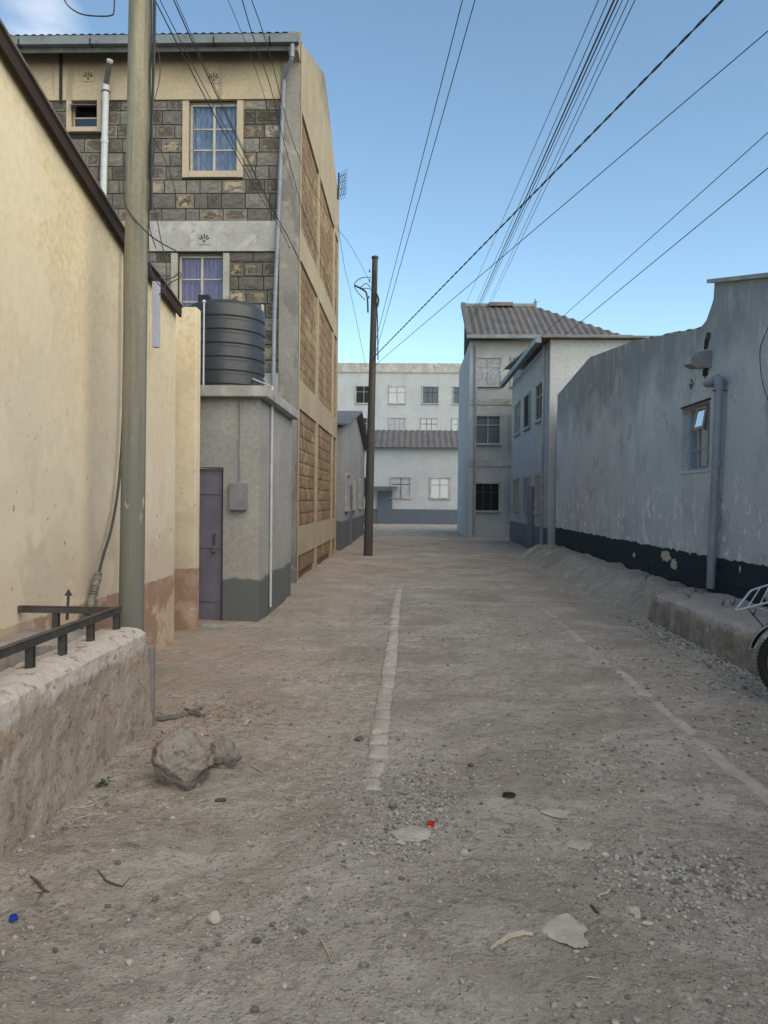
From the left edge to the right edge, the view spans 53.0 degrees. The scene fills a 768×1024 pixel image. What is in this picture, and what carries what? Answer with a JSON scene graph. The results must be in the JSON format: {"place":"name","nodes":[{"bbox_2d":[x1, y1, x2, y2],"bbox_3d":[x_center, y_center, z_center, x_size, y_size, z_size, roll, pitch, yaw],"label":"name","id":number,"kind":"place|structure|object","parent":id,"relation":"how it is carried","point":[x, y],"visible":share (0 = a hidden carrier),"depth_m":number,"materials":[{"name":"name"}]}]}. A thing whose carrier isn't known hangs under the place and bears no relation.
{"place":"outdoors","nodes":[
{"label":"outdoors","id":0,"kind":"place"},
{"bbox_2d":[64,0,114,16],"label":"sky cable","id":1,"kind":"object","parent":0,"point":[93,15],"visible":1,"depth_m":6.02,"materials":[{"name":"rubber"}]},
{"bbox_2d":[0,524,767,1023],"bbox_3d":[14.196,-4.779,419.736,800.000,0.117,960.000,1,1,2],"label":"ground","id":2,"kind":"structure","parent":0,"point":[444,566],"depth_m":3.73,"materials":[{"name":"soil"}]},
{"bbox_2d":[8,913,18,921],"bbox_3d":[-1.394,1.525,2.897,0.034,0.016,0.034,1,1,2],"label":"bottle cap","id":3,"kind":"object","parent":2,"relation":"on","point":[13,917],"visible":1,"depth_m":2.89,"materials":[{"name":"blue plastic"}]},
{"bbox_2d":[29,874,49,901],"bbox_3d":[-1.398,1.524,3.129,0.060,0.019,0.248,0,1,-31],"label":"twig","id":4,"kind":"object","parent":2,"relation":"on","point":[41,887],"visible":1,"depth_m":3.13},
{"bbox_2d":[0,627,155,862],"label":"wall","id":5,"kind":"structure","parent":2,"relation":"on","point":[77,717],"depth_m":4.01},
{"bbox_2d":[0,629,95,670],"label":"slab","id":6,"kind":"structure","parent":5,"relation":"on","point":[12,661],"depth_m":4.95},
{"bbox_2d":[0,589,121,668],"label":"guard rail","id":7,"kind":"object","parent":5,"relation":"on","point":[61,632],"visible":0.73,"depth_m":4.67,"materials":[{"name":"metal"}]},
{"bbox_2d":[0,18,183,650],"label":"yellow building","id":8,"kind":"structure","parent":2,"relation":"on","point":[62,235],"depth_m":5.79,"materials":[{"name":"paint"}]},
{"bbox_2d":[81,267,123,628],"bbox_3d":[-2.333,-0.714,6.432,0.073,3.240,0.970,1,1,2],"label":"wall cable","id":9,"kind":"object","parent":8,"relation":"attached to","point":[94,588],"depth_m":6.44,"materials":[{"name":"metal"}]},
{"bbox_2d":[152,281,159,347],"bbox_3d":[-2.200,-1.904,7.436,0.060,0.630,0.070,1,1,2],"label":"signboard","id":10,"kind":"object","parent":8,"relation":"attached to","point":[155,315],"visible":0.98,"depth_m":7.40},
{"bbox_2d":[95,776,111,786],"bbox_3d":[-1.520,1.470,4.177,0.079,0.043,0.093,1,1,42],"label":"weed","id":11,"kind":"object","parent":2,"relation":"on","point":[102,781],"visible":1,"depth_m":4.19,"materials":[{"name":"green plant"}]},
{"bbox_2d":[97,869,130,886],"bbox_3d":[-1.145,1.526,3.198,0.168,0.029,0.080,1,1,17],"label":"twig","id":12,"kind":"object","parent":2,"relation":"on","point":[106,880],"visible":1,"depth_m":3.19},
{"bbox_2d":[119,0,150,630],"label":"utility pole","id":13,"kind":"object","parent":2,"relation":"on","point":[132,504],"visible":0.88,"depth_m":6.18,"materials":[{"name":"grey wood"}]},
{"bbox_2d":[123,161,175,250],"bbox_3d":[-2.053,-2.489,6.909,0.264,0.636,1.865,0,1,-8],"label":"pole cable","id":14,"kind":"object","parent":13,"relation":"attached to","point":[132,215],"visible":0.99,"depth_m":6.13,"materials":[{"name":"rubber"}]},
{"bbox_2d":[149,0,151,209],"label":"pole cable","id":15,"kind":"object","parent":13,"relation":"attached to","point":[150,84],"visible":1,"depth_m":6.19,"materials":[{"name":"rubber"}]},
{"bbox_2d":[150,0,153,209],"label":"pole cable","id":16,"kind":"object","parent":13,"relation":"attached to","point":[151,92],"visible":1,"depth_m":6.17,"materials":[{"name":"rubber"}]},
{"bbox_2d":[149,136,154,177],"bbox_3d":[-1.870,-2.851,6.194,0.044,0.327,0.049,1,1,2],"label":"cable tangle","id":17,"kind":"object","parent":13,"relation":"attached to","point":[149,156],"visible":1,"depth_m":6.18,"materials":[{"name":"rubber"}]},
{"bbox_2d":[151,0,155,209],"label":"pole cable","id":18,"kind":"object","parent":13,"relation":"attached to","point":[153,105],"visible":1,"depth_m":6.15,"materials":[{"name":"rubber"}]},
{"bbox_2d":[148,210,164,295],"bbox_3d":[-1.840,-2.097,6.235,0.146,0.693,0.008,1,1,2],"label":"pole cable","id":19,"kind":"object","parent":13,"relation":"attached to","point":[149,253],"visible":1,"depth_m":6.23,"materials":[{"name":"rubber"}]},
{"bbox_2d":[154,42,160,100],"bbox_3d":[-1.842,-3.576,6.212,0.079,0.622,0.007,1,1,2],"label":"pole cable","id":20,"kind":"object","parent":13,"relation":"attached to","point":[160,72],"visible":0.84,"depth_m":6.21,"materials":[{"name":"rubber"}]},
{"bbox_2d":[153,203,166,294],"bbox_3d":[-1.826,-2.341,6.231,0.150,1.169,0.008,1,1,2],"label":"pole cable","id":21,"kind":"object","parent":13,"relation":"attached to","point":[162,247],"visible":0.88,"depth_m":6.23,"materials":[{"name":"rubber"}]},
{"bbox_2d":[154,139,177,200],"bbox_3d":[-1.777,-2.815,6.238,0.228,0.527,0.083,0,1,-25],"label":"pole cable","id":22,"kind":"object","parent":13,"relation":"attached to","point":[168,168],"visible":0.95,"depth_m":6.22,"materials":[{"name":"rubber"}]},
{"bbox_2d":[159,272,181,294],"bbox_3d":[-1.732,-1.849,6.235,0.186,0.187,0.008,1,1,2],"label":"pole cable","id":23,"kind":"object","parent":13,"relation":"attached to","point":[171,281],"visible":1,"depth_m":6.23,"materials":[{"name":"rubber"}]},
{"bbox_2d":[156,2,289,247],"bbox_3d":[-1.676,-5.670,11.326,0.559,1.854,10.505,1,1,2],"label":"overhead wire","id":24,"kind":"object","parent":13,"relation":"attached to","point":[212,111],"visible":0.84,"depth_m":8.92,"materials":[{"name":"rubber"}]},
{"bbox_2d":[160,0,312,287],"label":"overhead wire","id":25,"kind":"object","parent":13,"relation":"attached to","point":[217,112],"visible":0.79,"depth_m":8.91,"materials":[{"name":"rubber"}]},
{"bbox_2d":[173,0,314,293],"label":"overhead wire","id":26,"kind":"object","parent":13,"relation":"attached to","point":[229,121],"visible":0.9,"depth_m":8.95,"materials":[{"name":"rubber"}]},
{"bbox_2d":[176,0,319,301],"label":"overhead wire","id":27,"kind":"object","parent":13,"relation":"attached to","point":[234,129],"visible":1,"depth_m":8.98,"materials":[{"name":"rubber"}]},
{"bbox_2d":[228,0,309,223],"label":"overhead wire","id":28,"kind":"object","parent":13,"relation":"attached to","point":[263,94],"visible":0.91,"depth_m":10.62,"materials":[{"name":"rubber"}]},
{"bbox_2d":[242,0,335,317],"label":"overhead wire","id":29,"kind":"object","parent":13,"relation":"attached to","point":[281,131],"visible":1,"depth_m":11.67,"materials":[{"name":"rubber"}]},
{"bbox_2d":[251,0,368,279],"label":"overhead wire","id":30,"kind":"object","parent":13,"relation":"attached to","point":[287,123],"visible":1,"depth_m":11.37,"materials":[{"name":"rubber"}]},
{"bbox_2d":[10,31,338,582],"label":"stone building","id":31,"kind":"structure","parent":2,"relation":"on","point":[221,233],"depth_m":14.65,"materials":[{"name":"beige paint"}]},
{"bbox_2d":[69,103,96,126],"bbox_3d":[-5.709,-7.590,14.823,0.565,0.565,0.550,1,1,2],"label":"window","id":32,"kind":"structure","parent":31,"relation":"in","point":[86,118],"depth_m":15.08,"materials":[{"name":"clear glass"}]},
{"bbox_2d":[179,256,222,306],"bbox_3d":[-3.493,-4.293,14.858,0.883,1.260,0.138,1,1,2],"label":"window","id":33,"kind":"structure","parent":31,"relation":"in","point":[201,275],"depth_m":14.88,"materials":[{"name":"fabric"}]},
{"bbox_2d":[190,104,236,170],"bbox_3d":[-3.240,-7.128,14.777,0.928,1.324,0.138,1,1,2],"label":"window","id":34,"kind":"structure","parent":31,"relation":"in","point":[210,150],"depth_m":14.80,"materials":[{"name":"glass"}]},
{"bbox_2d":[337,170,346,199],"bbox_3d":[-1.176,-9.212,21.701,0.293,0.886,0.062,1,1,10],"label":"tv aerial","id":35,"kind":"object","parent":31,"relation":"attached to","point":[338,187],"visible":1,"depth_m":21.69,"materials":[{"name":"grey metal"}]},
{"bbox_2d":[151,728,213,790],"bbox_3d":[-1.130,1.391,4.311,0.334,0.347,0.293,0,1,-31],"label":"boulder","id":36,"kind":"object","parent":2,"relation":"on","point":[182,759],"visible":0.97,"depth_m":4.22,"materials":[{"name":"stone"}]},
{"bbox_2d":[155,706,209,721],"bbox_3d":[-1.507,1.469,5.617,0.465,0.046,0.333,0,1,-14],"label":"stick","id":37,"kind":"object","parent":2,"relation":"on","point":[194,711],"visible":0.85,"depth_m":5.56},
{"bbox_2d":[174,307,200,629],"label":"wall","id":38,"kind":"structure","parent":2,"relation":"on","point":[187,473],"depth_m":9.29,"materials":[{"name":"yellow paint"}]},
{"bbox_2d":[206,910,220,924],"bbox_3d":[-0.647,1.539,2.920,0.039,0.052,0.054,0,1,-43],"label":"stone","id":39,"kind":"object","parent":2,"relation":"on","point":[213,918],"visible":1,"depth_m":2.91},
{"bbox_2d":[209,737,240,768],"bbox_3d":[-0.961,1.451,4.611,0.168,0.202,0.169,0,1,-44],"label":"boulder","id":40,"kind":"object","parent":2,"relation":"on","point":[225,751],"visible":0.85,"depth_m":4.57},
{"bbox_2d":[199,378,298,621],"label":"store shed","id":41,"kind":"structure","parent":2,"relation":"on","point":[245,518],"depth_m":9.99,"materials":[{"name":"paint"}]},
{"bbox_2d":[199,469,221,619],"bbox_3d":[-2.437,0.428,10.060,0.640,1.980,0.072,1,1,2],"label":"door","id":42,"kind":"structure","parent":41,"relation":"in","point":[210,504],"depth_m":10.06,"materials":[{"name":"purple metal"}]},
{"bbox_2d":[188,295,264,385],"bbox_3d":[-2.314,-2.336,11.221,1.134,1.474,1.193,1,1,2],"label":"water tank","id":43,"kind":"object","parent":41,"relation":"on","point":[232,342],"visible":0.67,"depth_m":10.74,"materials":[{"name":"black plastic"}]},
{"bbox_2d":[336,411,366,550],"bbox_3d":[-4.523,-1.346,30.153,7.300,5.260,12.600,1,1,2],"label":"shop row","id":44,"kind":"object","parent":2,"relation":"on","point":[351,439],"visible":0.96,"depth_m":27.30,"materials":[{"name":"paint"}]},
{"bbox_2d":[345,473,350,510],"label":"window","id":45,"kind":"structure","parent":44,"relation":"in","point":[347,476],"depth_m":25.91,"materials":[{"name":"grey paint"}]},
{"bbox_2d":[349,486,352,544],"bbox_3d":[-1.193,0.107,27.711,0.049,2.100,0.900,1,1,2],"label":"door","id":46,"kind":"structure","parent":44,"relation":"in","point":[351,487],"depth_m":27.37,"materials":[{"name":"grey metal"}]},
{"bbox_2d":[352,476,356,509],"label":"window","id":47,"kind":"structure","parent":44,"relation":"in","point":[353,477],"depth_m":28.88,"materials":[{"name":"grey paint"}]},
{"bbox_2d":[359,479,362,508],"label":"window","id":48,"kind":"structure","parent":44,"relation":"in","point":[360,480],"depth_m":32.42,"materials":[{"name":"grey paint"}]},
{"bbox_2d":[359,962,368,968],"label":"stone","id":49,"kind":"object","parent":2,"relation":"on","point":[362,965],"visible":1,"depth_m":2.60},
{"bbox_2d":[354,255,378,555],"bbox_3d":[-0.517,-3.016,21.962,0.727,8.542,0.310,1,1,2],"label":"utility pole","id":50,"kind":"object","parent":2,"relation":"on","point":[368,522],"visible":0.98,"depth_m":21.90,"materials":[{"name":"brown wood"}]},
{"bbox_2d":[338,227,366,369],"bbox_3d":[-1.086,-5.930,21.611,0.568,3.774,1.227,1,1,41],"label":"overhead wire","id":51,"kind":"object","parent":50,"relation":"attached to","point":[351,297],"visible":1,"depth_m":21.93,"materials":[{"name":"rubber"}]},
{"bbox_2d":[373,0,462,350],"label":"overhead wire","id":52,"kind":"object","parent":50,"relation":"attached to","point":[424,150],"visible":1,"depth_m":11.62,"materials":[{"name":"rubber"}]},
{"bbox_2d":[373,0,474,360],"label":"overhead wire","id":53,"kind":"object","parent":50,"relation":"attached to","point":[431,154],"visible":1,"depth_m":11.62,"materials":[{"name":"rubber"}]},
{"bbox_2d":[373,0,723,357],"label":"twisted cable","id":54,"kind":"object","parent":50,"relation":"attached to","point":[646,77],"visible":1,"depth_m":9.96,"materials":[{"name":"rubber"}]},
{"bbox_2d":[373,31,767,366],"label":"overhead wire","id":55,"kind":"object","parent":50,"relation":"attached to","point":[598,175],"visible":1,"depth_m":11.52,"materials":[{"name":"rubber"}]},
{"bbox_2d":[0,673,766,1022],"bbox_3d":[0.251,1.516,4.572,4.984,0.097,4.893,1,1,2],"label":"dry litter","id":56,"kind":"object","parent":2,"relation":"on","point":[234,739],"visible":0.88,"depth_m":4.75,"materials":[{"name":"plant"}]},
{"bbox_2d":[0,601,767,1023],"bbox_3d":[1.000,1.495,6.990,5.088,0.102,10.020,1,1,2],"label":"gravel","id":57,"kind":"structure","parent":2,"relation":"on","point":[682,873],"depth_m":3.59,"materials":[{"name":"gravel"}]},
{"bbox_2d":[365,586,402,789],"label":"kerb","id":58,"kind":"structure","parent":2,"relation":"on","point":[379,746],"depth_m":5.95,"materials":[{"name":"concrete"}]},
{"bbox_2d":[388,800,397,808],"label":"stone","id":59,"kind":"object","parent":2,"relation":"on","point":[393,804],"visible":0.99,"depth_m":3.99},
{"bbox_2d":[337,363,461,446],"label":"flat block","id":60,"kind":"structure","parent":2,"relation":"on","point":[417,396],"depth_m":65.81,"materials":[{"name":"grey paint"}]},
{"bbox_2d":[355,385,367,403],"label":"window","id":61,"kind":"structure","parent":60,"relation":"in","point":[361,393],"depth_m":65.95,"materials":[{"name":"glass"}]},
{"bbox_2d":[388,386,405,403],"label":"window","id":62,"kind":"structure","parent":60,"relation":"in","point":[397,394],"depth_m":65.84,"materials":[{"name":"glass"}]},
{"bbox_2d":[389,417,405,429],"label":"window","id":63,"kind":"structure","parent":60,"relation":"in","point":[395,423],"depth_m":65.89,"materials":[{"name":"glass"}]},
{"bbox_2d":[420,417,437,430],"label":"window","id":64,"kind":"structure","parent":60,"relation":"in","point":[427,423],"depth_m":65.77,"materials":[{"name":"glass"}]},
{"bbox_2d":[422,386,438,403],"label":"window","id":65,"kind":"structure","parent":60,"relation":"in","point":[430,394],"depth_m":65.74,"materials":[{"name":"glass"}]},
{"bbox_2d":[452,418,457,430],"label":"window","id":66,"kind":"structure","parent":60,"relation":"in","point":[454,420],"depth_m":65.71,"materials":[{"name":"glass"}]},
{"bbox_2d":[452,386,458,404],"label":"window","id":67,"kind":"structure","parent":60,"relation":"in","point":[455,389],"depth_m":65.68,"materials":[{"name":"glass"}]},
{"bbox_2d":[364,430,457,524],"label":"end building","id":68,"kind":"structure","parent":2,"relation":"on","point":[416,477],"depth_m":51.93,"materials":[{"name":"paint"}]},
{"bbox_2d":[377,491,391,523],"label":"door","id":69,"kind":"structure","parent":68,"relation":"in","point":[384,502],"depth_m":51.93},
{"bbox_2d":[390,477,410,498],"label":"window","id":70,"kind":"structure","parent":68,"relation":"in","point":[403,491],"depth_m":51.96,"materials":[{"name":"glass"}]},
{"bbox_2d":[430,477,450,498],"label":"window","id":71,"kind":"structure","parent":68,"relation":"in","point":[440,487],"depth_m":51.87,"materials":[{"name":"glass"}]},
{"bbox_2d":[392,825,430,842],"bbox_3d":[0.130,1.527,3.655,0.190,0.034,0.169,1,1,2],"label":"flat stone","id":72,"kind":"object","parent":2,"relation":"on","point":[412,834],"visible":0.99,"depth_m":3.63,"materials":[{"name":"stone"}]},
{"bbox_2d":[459,849,469,855],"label":"stone","id":73,"kind":"object","parent":2,"relation":"on","point":[462,852],"visible":1,"depth_m":3.44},
{"bbox_2d":[502,792,515,797],"bbox_3d":[0.679,1.535,4.182,0.073,0.016,0.058,1,1,2],"label":"rubber ring","id":74,"kind":"object","parent":2,"relation":"on","point":[508,794],"visible":1,"depth_m":4.17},
{"bbox_2d":[489,930,532,950],"bbox_3d":[0.448,1.524,2.749,0.193,0.023,0.044,0,1,-28],"label":"stick","id":75,"kind":"object","parent":2,"relation":"on","point":[508,937],"visible":1,"depth_m":2.76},
{"bbox_2d":[457,299,619,538],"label":"tin roof building","id":76,"kind":"structure","parent":2,"relation":"on","point":[499,337],"depth_m":33.24,"materials":[{"name":"paint"}]},
{"bbox_2d":[476,482,500,512],"bbox_3d":[4.443,-0.644,33.207,1.200,1.330,0.108,1,1,2],"label":"window","id":77,"kind":"structure","parent":76,"relation":"in","point":[488,494],"depth_m":33.25,"materials":[{"name":"glass"}]},
{"bbox_2d":[476,414,501,444],"bbox_3d":[4.477,-3.544,33.162,1.200,1.330,0.108,1,1,2],"label":"window","id":78,"kind":"structure","parent":76,"relation":"in","point":[489,428],"depth_m":33.20,"materials":[{"name":"glass"}]},
{"bbox_2d":[477,356,502,386],"bbox_3d":[4.503,-6.043,33.123,1.200,1.330,0.108,1,1,2],"label":"window","id":79,"kind":"structure","parent":76,"relation":"in","point":[489,368],"depth_m":33.16,"materials":[{"name":"glass"}]},
{"bbox_2d":[510,414,511,444],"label":"window","id":80,"kind":"structure","parent":76,"relation":"in","point":[510,414],"depth_m":33.12,"materials":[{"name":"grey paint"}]},
{"bbox_2d":[510,356,522,386],"bbox_3d":[6.043,-6.026,33.071,1.200,1.330,0.108,1,1,2],"label":"window","id":81,"kind":"structure","parent":76,"relation":"in","point":[514,377],"depth_m":33.13,"materials":[{"name":"grey paint"}]},
{"bbox_2d":[460,0,598,316],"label":"overhead wire","id":82,"kind":"object","parent":76,"relation":"attached to","point":[542,128],"visible":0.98,"depth_m":12.75,"materials":[{"name":"rubber"}]},
{"bbox_2d":[471,0,607,314],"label":"overhead wire","id":83,"kind":"object","parent":76,"relation":"attached to","point":[553,125],"visible":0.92,"depth_m":12.67,"materials":[{"name":"rubber"}]},
{"bbox_2d":[473,0,614,315],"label":"overhead wire","id":84,"kind":"object","parent":76,"relation":"attached to","point":[612,3],"visible":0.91,"depth_m":12.64,"materials":[{"name":"rubber"}]},
{"bbox_2d":[475,0,618,314],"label":"overhead wire","id":85,"kind":"object","parent":76,"relation":"attached to","point":[561,125],"visible":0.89,"depth_m":12.62,"materials":[{"name":"rubber"}]},
{"bbox_2d":[476,0,622,315],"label":"overhead wire","id":86,"kind":"object","parent":76,"relation":"attached to","point":[565,123],"visible":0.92,"depth_m":12.45,"materials":[{"name":"rubber"}]},
{"bbox_2d":[483,0,628,314],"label":"overhead wire","id":87,"kind":"object","parent":76,"relation":"attached to","point":[570,125],"visible":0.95,"depth_m":12.62,"materials":[{"name":"rubber"}]},
{"bbox_2d":[485,0,634,314],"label":"overhead wire","id":88,"kind":"object","parent":76,"relation":"attached to","point":[575,125],"visible":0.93,"depth_m":12.63,"materials":[{"name":"rubber"}]},
{"bbox_2d":[540,808,570,818],"bbox_3d":[0.881,1.550,3.964,0.149,0.022,0.118,1,1,28],"label":"flat stone","id":89,"kind":"object","parent":2,"relation":"on","point":[558,813],"visible":1,"depth_m":3.95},
{"bbox_2d":[540,913,588,947],"bbox_3d":[0.669,1.535,2.814,0.171,0.017,0.207,0,1,-24],"label":"flat stone","id":90,"kind":"object","parent":2,"relation":"on","point":[567,928],"visible":1,"depth_m":2.81,"materials":[{"name":"stone"}]},
{"bbox_2d":[500,335,650,548],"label":"terrace house","id":91,"kind":"structure","parent":2,"relation":"on","point":[554,363],"depth_m":24.31,"materials":[{"name":"paint"}]},
{"bbox_2d":[511,478,518,511],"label":"window","id":92,"kind":"structure","parent":91,"relation":"in","point":[516,480],"depth_m":29.47,"materials":[{"name":"grey paint"}]},
{"bbox_2d":[513,400,519,436],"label":"window","id":93,"kind":"structure","parent":91,"relation":"in","point":[517,405],"depth_m":29.31,"materials":[{"name":"glass"}]},
{"bbox_2d":[521,476,529,512],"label":"window","id":94,"kind":"structure","parent":91,"relation":"in","point":[526,479],"depth_m":26.96,"materials":[{"name":"grey paint"}]},
{"bbox_2d":[522,391,530,431],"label":"window","id":95,"kind":"structure","parent":91,"relation":"in","point":[527,397],"depth_m":26.86,"materials":[{"name":"glass"}]},
{"bbox_2d":[527,486,533,548],"bbox_3d":[4.932,0.199,25.904,0.078,2.100,0.900,1,1,2],"label":"door","id":96,"kind":"structure","parent":91,"relation":"in","point":[530,516],"depth_m":25.69,"materials":[{"name":"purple metal"}]},
{"bbox_2d":[533,473,540,513],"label":"window","id":97,"kind":"structure","parent":91,"relation":"in","point":[537,476],"depth_m":24.55,"materials":[{"name":"grey paint"}]},
{"bbox_2d":[534,379,541,423],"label":"window","id":98,"kind":"structure","parent":91,"relation":"in","point":[538,405],"depth_m":24.58,"materials":[{"name":"glass"}]},
{"bbox_2d":[500,132,767,372],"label":"overhead wire","id":99,"kind":"object","parent":91,"relation":"attached to","point":[658,230],"visible":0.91,"depth_m":15.21,"materials":[{"name":"rubber"}]},
{"bbox_2d":[515,168,767,375],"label":"overhead wire","id":100,"kind":"object","parent":91,"relation":"attached to","point":[671,247],"visible":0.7,"depth_m":14.87,"materials":[{"name":"rubber"}]},
{"bbox_2d":[566,840,591,849],"bbox_3d":[0.907,1.543,3.574,0.118,0.014,0.108,0,1,-38],"label":"flat stone","id":101,"kind":"object","parent":2,"relation":"on","point":[578,844],"visible":1,"depth_m":3.56,"materials":[{"name":"stone"}]},
{"bbox_2d":[520,544,711,618],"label":"earth verge","id":102,"kind":"structure","parent":2,"relation":"on","point":[634,592],"depth_m":13.80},
{"bbox_2d":[624,906,640,915],"bbox_3d":[0.964,1.543,2.977,0.057,0.019,0.076,1,1,2],"label":"flat stone","id":103,"kind":"object","parent":2,"relation":"on","point":[633,910],"visible":1,"depth_m":2.97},
{"bbox_2d":[541,609,767,804],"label":"kerb","id":104,"kind":"structure","parent":2,"relation":"on","point":[760,790],"depth_m":5.37,"materials":[{"name":"concrete"}]},
{"bbox_2d":[555,272,767,606],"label":"grey building","id":105,"kind":"structure","parent":2,"relation":"on","point":[662,462],"depth_m":12.14,"materials":[{"name":"blue paint"}]},
{"bbox_2d":[683,350,711,369],"bbox_3d":[4.487,-2.176,11.029,0.282,0.279,0.364,1,1,2],"label":"wall lamp","id":106,"kind":"object","parent":105,"relation":"attached to","point":[700,360],"visible":1,"depth_m":10.87,"materials":[{"name":"beige metal"}]},
{"bbox_2d":[689,403,709,470],"bbox_3d":[4.796,-1.108,11.456,0.098,0.970,1.108,1,1,2],"label":"window","id":107,"kind":"structure","parent":105,"relation":"in","point":[699,438],"depth_m":11.63,"materials":[{"name":"glass"}]},
{"bbox_2d":[759,327,767,399],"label":"wall wire","id":108,"kind":"object","parent":105,"relation":"attached to","point":[760,363],"depth_m":9.23,"materials":[{"name":"rubber"}]},
{"bbox_2d":[648,593,767,678],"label":"raised pavement","id":109,"kind":"structure","parent":2,"relation":"on","point":[710,623],"depth_m":8.66,"materials":[{"name":"concrete"}]},
{"bbox_2d":[735,584,767,689],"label":"bicycle","id":110,"kind":"object","parent":2,"relation":"on","point":[762,661],"visible":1,"depth_m":6.32,"materials":[{"name":"metal"}]},
{"bbox_2d":[0,0,767,362],"label":"sky","id":111,"kind":"structure","parent":0,"point":[382,63],"materials":[{"name":"blue"}]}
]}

